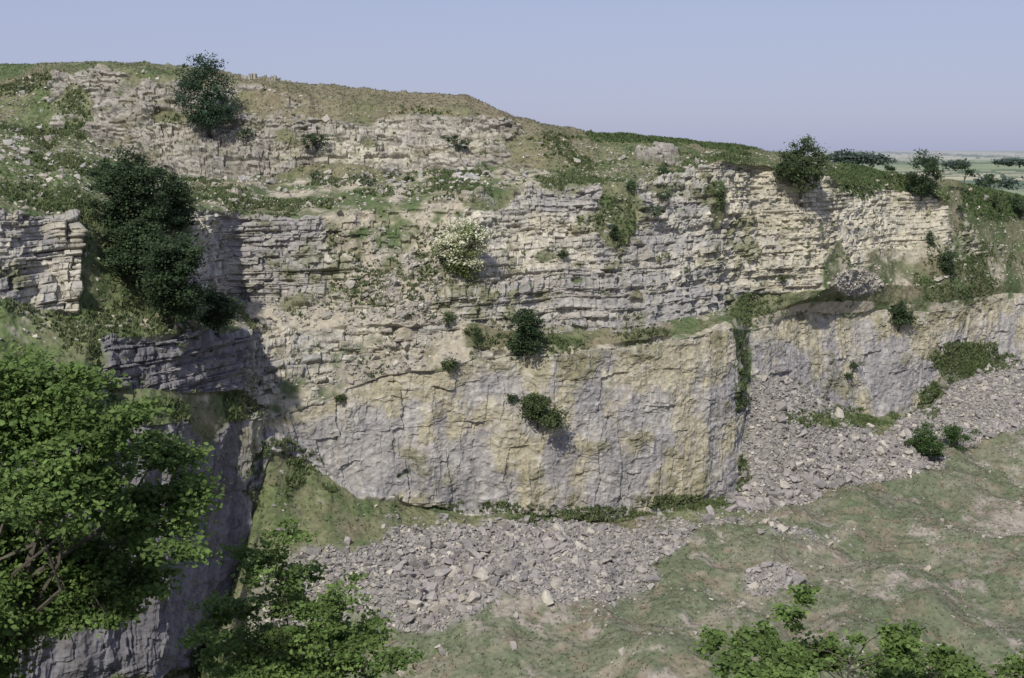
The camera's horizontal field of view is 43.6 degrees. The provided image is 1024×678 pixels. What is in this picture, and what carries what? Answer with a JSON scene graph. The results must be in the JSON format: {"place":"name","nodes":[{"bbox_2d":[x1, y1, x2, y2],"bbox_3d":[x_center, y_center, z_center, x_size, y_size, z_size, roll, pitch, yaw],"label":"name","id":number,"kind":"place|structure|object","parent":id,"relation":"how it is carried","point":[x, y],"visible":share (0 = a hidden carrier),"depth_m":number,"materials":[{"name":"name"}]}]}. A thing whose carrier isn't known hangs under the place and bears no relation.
{"place":"outdoors","nodes":[
{"label":"outdoors","id":0,"kind":"place"},
{"bbox_2d":[0,62,1023,677],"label":"quarry cliff","id":1,"kind":"structure","parent":0,"point":[646,420],"depth_m":141.08,"materials":[{"name":"stone"}]},
{"bbox_2d":[84,145,186,238],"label":"hawthorn tree","id":2,"kind":"object","parent":1,"relation":"on","point":[133,188],"visible":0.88,"depth_m":110.85,"materials":[{"name":"green plant"}]},
{"bbox_2d":[101,215,172,298],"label":"hawthorn tree","id":3,"kind":"object","parent":1,"relation":"on","point":[128,248],"visible":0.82,"depth_m":109.06,"materials":[{"name":"green plant"}]},
{"bbox_2d":[130,230,210,335],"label":"hawthorn tree","id":4,"kind":"object","parent":1,"relation":"on","point":[173,263],"visible":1,"depth_m":107.54,"materials":[{"name":"green plant"}]},
{"bbox_2d":[155,173,201,234],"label":"hawthorn tree","id":5,"kind":"object","parent":1,"relation":"on","point":[179,200],"visible":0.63,"depth_m":117.73,"materials":[{"name":"green plant"}]},
{"bbox_2d":[167,50,242,137],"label":"ash tree","id":6,"kind":"object","parent":1,"relation":"on","point":[212,111],"visible":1,"depth_m":156.79,"materials":[{"name":"green plant"}]},
{"bbox_2d":[194,284,244,337],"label":"hawthorn tree","id":7,"kind":"object","parent":1,"relation":"on","point":[221,312],"visible":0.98,"depth_m":114.25,"materials":[{"name":"green plant"}]},
{"bbox_2d":[234,127,258,138],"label":"cliff shrub","id":8,"kind":"object","parent":1,"relation":"on","point":[244,132],"visible":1,"depth_m":158.03,"materials":[{"name":"green plant"}]},
{"bbox_2d":[0,76,545,191],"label":"hillside boulders","id":9,"kind":"object","parent":1,"relation":"on","point":[471,175],"visible":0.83,"depth_m":150.48,"materials":[{"name":"stone"}]},
{"bbox_2d":[299,133,331,151],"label":"cliff shrub","id":10,"kind":"object","parent":1,"relation":"on","point":[315,139],"visible":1,"depth_m":156.87,"materials":[{"name":"green plant"}]},
{"bbox_2d":[308,169,325,179],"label":"cliff shrub","id":11,"kind":"object","parent":1,"relation":"on","point":[315,173],"visible":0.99,"depth_m":153.05,"materials":[{"name":"green plant"}]},
{"bbox_2d":[335,393,346,402],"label":"cliff shrub","id":12,"kind":"object","parent":1,"relation":"on","point":[341,398],"visible":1,"depth_m":127.88,"materials":[{"name":"green plant"}]},
{"bbox_2d":[359,175,377,185],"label":"cliff shrub","id":13,"kind":"object","parent":1,"relation":"on","point":[367,180],"visible":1,"depth_m":150.41,"materials":[{"name":"green plant"}]},
{"bbox_2d":[402,175,414,180],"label":"cliff shrub","id":14,"kind":"object","parent":1,"relation":"on","point":[408,177],"visible":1,"depth_m":153.01,"materials":[{"name":"green plant"}]},
{"bbox_2d":[442,311,456,330],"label":"cliff shrub","id":15,"kind":"object","parent":1,"relation":"on","point":[449,317],"visible":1,"depth_m":133.18,"materials":[{"name":"green plant"}]},
{"bbox_2d":[440,358,461,373],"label":"cliff shrub","id":16,"kind":"object","parent":1,"relation":"on","point":[449,365],"visible":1,"depth_m":131.49,"materials":[{"name":"green plant"}]},
{"bbox_2d":[438,133,470,151],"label":"cliff shrub","id":17,"kind":"object","parent":1,"relation":"on","point":[455,137],"visible":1,"depth_m":157.08,"materials":[{"name":"green plant"}]},
{"bbox_2d":[430,216,496,279],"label":"elder bush","id":18,"kind":"object","parent":1,"relation":"on","point":[457,244],"visible":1,"depth_m":133.75,"materials":[{"name":"white plant"}]},
{"bbox_2d":[462,326,484,340],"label":"cliff shrub","id":19,"kind":"object","parent":1,"relation":"on","point":[475,330],"visible":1,"depth_m":133.65,"materials":[{"name":"green plant"}]},
{"bbox_2d":[0,65,1023,677],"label":"cliff ledge plants","id":20,"kind":"object","parent":1,"relation":"on","point":[68,195],"visible":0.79,"depth_m":141.48,"materials":[{"name":"green plant"}]},
{"bbox_2d":[0,60,1023,677],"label":"rough grass","id":21,"kind":"structure","parent":1,"relation":"on","point":[376,94],"depth_m":137.94,"materials":[{"name":"green plant"}]},
{"bbox_2d":[0,69,1023,414],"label":"cliff talus stones","id":22,"kind":"object","parent":1,"relation":"on","point":[394,279],"visible":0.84,"depth_m":137.47,"materials":[{"name":"grey stone"}]},
{"bbox_2d":[505,393,518,403],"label":"cliff shrub","id":23,"kind":"object","parent":1,"relation":"on","point":[510,398],"visible":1,"depth_m":134.30,"materials":[{"name":"green plant"}]},
{"bbox_2d":[505,307,547,366],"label":"hawthorn bush","id":24,"kind":"object","parent":1,"relation":"on","point":[527,323],"visible":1,"depth_m":133.64,"materials":[{"name":"green plant"}]},
{"bbox_2d":[516,392,569,431],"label":"hawthorn bush","id":25,"kind":"object","parent":1,"relation":"on","point":[536,407],"visible":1,"depth_m":133.61,"materials":[{"name":"green plant"}]},
{"bbox_2d":[555,249,569,260],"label":"cliff shrub","id":26,"kind":"object","parent":1,"relation":"on","point":[562,253],"visible":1,"depth_m":141.10,"materials":[{"name":"green plant"}]},
{"bbox_2d":[607,224,621,243],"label":"cliff shrub","id":27,"kind":"object","parent":1,"relation":"on","point":[614,226],"visible":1,"depth_m":143.56,"materials":[{"name":"green plant"}]},
{"bbox_2d":[624,180,640,189],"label":"cliff shrub","id":28,"kind":"object","parent":1,"relation":"on","point":[629,183],"visible":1,"depth_m":146.90,"materials":[{"name":"green plant"}]},
{"bbox_2d":[645,204,665,216],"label":"cliff shrub","id":29,"kind":"object","parent":1,"relation":"on","point":[653,214],"visible":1,"depth_m":146.43,"materials":[{"name":"green plant"}]},
{"bbox_2d":[656,190,671,201],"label":"cliff shrub","id":30,"kind":"object","parent":1,"relation":"on","point":[660,195],"visible":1,"depth_m":148.26,"materials":[{"name":"green plant"}]},
{"bbox_2d":[657,165,670,174],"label":"cliff shrub","id":31,"kind":"object","parent":1,"relation":"on","point":[663,170],"visible":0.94,"depth_m":152.10,"materials":[{"name":"green plant"}]},
{"bbox_2d":[714,187,730,216],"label":"cliff shrub","id":32,"kind":"object","parent":1,"relation":"on","point":[720,193],"visible":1,"depth_m":154.08,"materials":[{"name":"green plant"}]},
{"bbox_2d":[739,368,750,409],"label":"cliff shrub","id":33,"kind":"object","parent":1,"relation":"on","point":[742,372],"visible":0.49,"depth_m":150.95,"materials":[{"name":"green plant"}]},
{"bbox_2d":[738,338,753,363],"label":"cliff shrub","id":34,"kind":"object","parent":1,"relation":"on","point":[743,355],"visible":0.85,"depth_m":152.24,"materials":[{"name":"green plant"}]},
{"bbox_2d":[775,274,787,283],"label":"cliff shrub","id":35,"kind":"object","parent":1,"relation":"on","point":[782,277],"visible":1,"depth_m":160.91,"materials":[{"name":"green plant"}]},
{"bbox_2d":[569,129,1023,221],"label":"bracken","id":36,"kind":"object","parent":1,"relation":"on","point":[633,137],"visible":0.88,"depth_m":180.70,"materials":[{"name":"green plant"}]},
{"bbox_2d":[769,134,835,207],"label":"hawthorn tree","id":37,"kind":"object","parent":1,"relation":"on","point":[807,168],"visible":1,"depth_m":159.31,"materials":[{"name":"green plant"}]},
{"bbox_2d":[840,369,855,379],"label":"cliff shrub","id":38,"kind":"object","parent":1,"relation":"on","point":[849,375],"visible":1,"depth_m":171.55,"materials":[{"name":"green plant"}]},
{"bbox_2d":[849,359,864,368],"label":"cliff shrub","id":39,"kind":"object","parent":1,"relation":"on","point":[853,364],"visible":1,"depth_m":172.82,"materials":[{"name":"green plant"}]},
{"bbox_2d":[884,159,897,172],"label":"hawthorn bush","id":40,"kind":"object","parent":1,"relation":"on","point":[888,167],"visible":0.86,"depth_m":194.88,"materials":[{"name":"green plant"}]},
{"bbox_2d":[890,303,907,318],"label":"hawthorn bush","id":41,"kind":"object","parent":1,"relation":"on","point":[898,308],"visible":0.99,"depth_m":177.81,"materials":[{"name":"green plant"}]},
{"bbox_2d":[886,299,919,332],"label":"hawthorn bush","id":42,"kind":"object","parent":1,"relation":"on","point":[902,320],"visible":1,"depth_m":177.92,"materials":[{"name":"green plant"}]},
{"bbox_2d":[900,147,944,200],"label":"ash tree","id":43,"kind":"object","parent":1,"relation":"on","point":[929,165],"visible":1,"depth_m":183.68,"materials":[{"name":"green plant"}]},
{"bbox_2d":[904,422,948,459],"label":"hawthorn bush","id":44,"kind":"object","parent":1,"relation":"on","point":[924,443],"visible":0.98,"depth_m":164.89,"materials":[{"name":"green plant"}]},
{"bbox_2d":[924,229,938,244],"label":"hawthorn bush","id":45,"kind":"object","parent":1,"relation":"on","point":[929,236],"visible":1,"depth_m":184.02,"materials":[{"name":"green plant"}]},
{"bbox_2d":[932,249,962,272],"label":"hawthorn bush","id":46,"kind":"object","parent":1,"relation":"on","point":[950,255],"visible":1,"depth_m":182.99,"materials":[{"name":"green plant"}]},
{"bbox_2d":[939,421,982,452],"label":"hawthorn bush","id":47,"kind":"object","parent":1,"relation":"on","point":[952,435],"visible":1,"depth_m":168.81,"materials":[{"name":"green plant"}]},
{"bbox_2d":[956,204,965,213],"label":"cliff shrub","id":48,"kind":"object","parent":1,"relation":"on","point":[960,208],"visible":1,"depth_m":190.35,"materials":[{"name":"green plant"}]},
{"bbox_2d":[978,174,1001,187],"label":"hawthorn bush","id":49,"kind":"object","parent":1,"relation":"on","point":[988,178],"visible":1,"depth_m":209.18,"materials":[{"name":"green plant"}]},
{"bbox_2d":[991,194,1004,204],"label":"cliff shrub","id":50,"kind":"object","parent":1,"relation":"on","point":[994,202],"visible":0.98,"depth_m":200.06,"materials":[{"name":"green plant"}]},
{"bbox_2d":[1007,193,1023,212],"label":"cliff shrub","id":51,"kind":"object","parent":1,"relation":"on","point":[1018,205],"visible":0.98,"depth_m":206.37,"materials":[{"name":"green plant"}]},
{"bbox_2d":[0,0,1023,150],"label":"sky","id":52,"kind":"structure","parent":0,"point":[863,75],"materials":[{"name":"blue"}]},
{"bbox_2d":[177,354,1023,677],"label":"quarry floor ground","id":53,"kind":"structure","parent":0,"point":[933,606],"depth_m":124.77,"materials":[{"name":"green plant"}]},
{"bbox_2d":[0,343,231,677],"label":"sycamore tree","id":54,"kind":"object","parent":53,"relation":"on","point":[60,566],"visible":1,"depth_m":24.36,"materials":[{"name":"green plant"}]},
{"bbox_2d":[174,516,438,677],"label":"sycamore tree","id":55,"kind":"object","parent":53,"relation":"on","point":[293,652],"visible":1,"depth_m":27.95,"materials":[{"name":"green plant"}]},
{"bbox_2d":[147,334,1021,677],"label":"nettle bed","id":56,"kind":"object","parent":53,"relation":"on","point":[931,394],"visible":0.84,"depth_m":142.81,"materials":[{"name":"green plant"}]},
{"bbox_2d":[232,356,1023,649],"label":"scree boulders","id":57,"kind":"object","parent":53,"relation":"on","point":[548,596],"visible":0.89,"depth_m":131.85,"materials":[{"name":"stone"}]},
{"bbox_2d":[236,420,1023,677],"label":"scattered floor stones","id":58,"kind":"object","parent":53,"relation":"on","point":[513,644],"visible":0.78,"depth_m":126.26,"materials":[{"name":"grey stone"}]},
{"bbox_2d":[687,580,1023,677],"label":"ash tree","id":59,"kind":"object","parent":53,"relation":"on","point":[902,654],"visible":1,"depth_m":23.02,"materials":[{"name":"green plant"}]},
{"bbox_2d":[777,151,1023,194],"bbox_3d":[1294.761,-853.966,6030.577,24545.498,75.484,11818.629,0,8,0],"label":"distant fields","id":60,"kind":"structure","parent":0,"point":[982,164],"depth_m":1756.70,"materials":[{"name":"green plant"}]},
{"bbox_2d":[827,148,1023,189],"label":"distant woodland","id":61,"kind":"object","parent":60,"relation":"on","point":[862,158],"visible":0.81,"depth_m":690.23,"materials":[{"name":"green plant"}]},
{"bbox_2d":[952,160,978,183],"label":"ash tree","id":62,"kind":"object","parent":60,"relation":"on","point":[970,172],"visible":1,"depth_m":196.50,"materials":[{"name":"green plant"}]}
]}

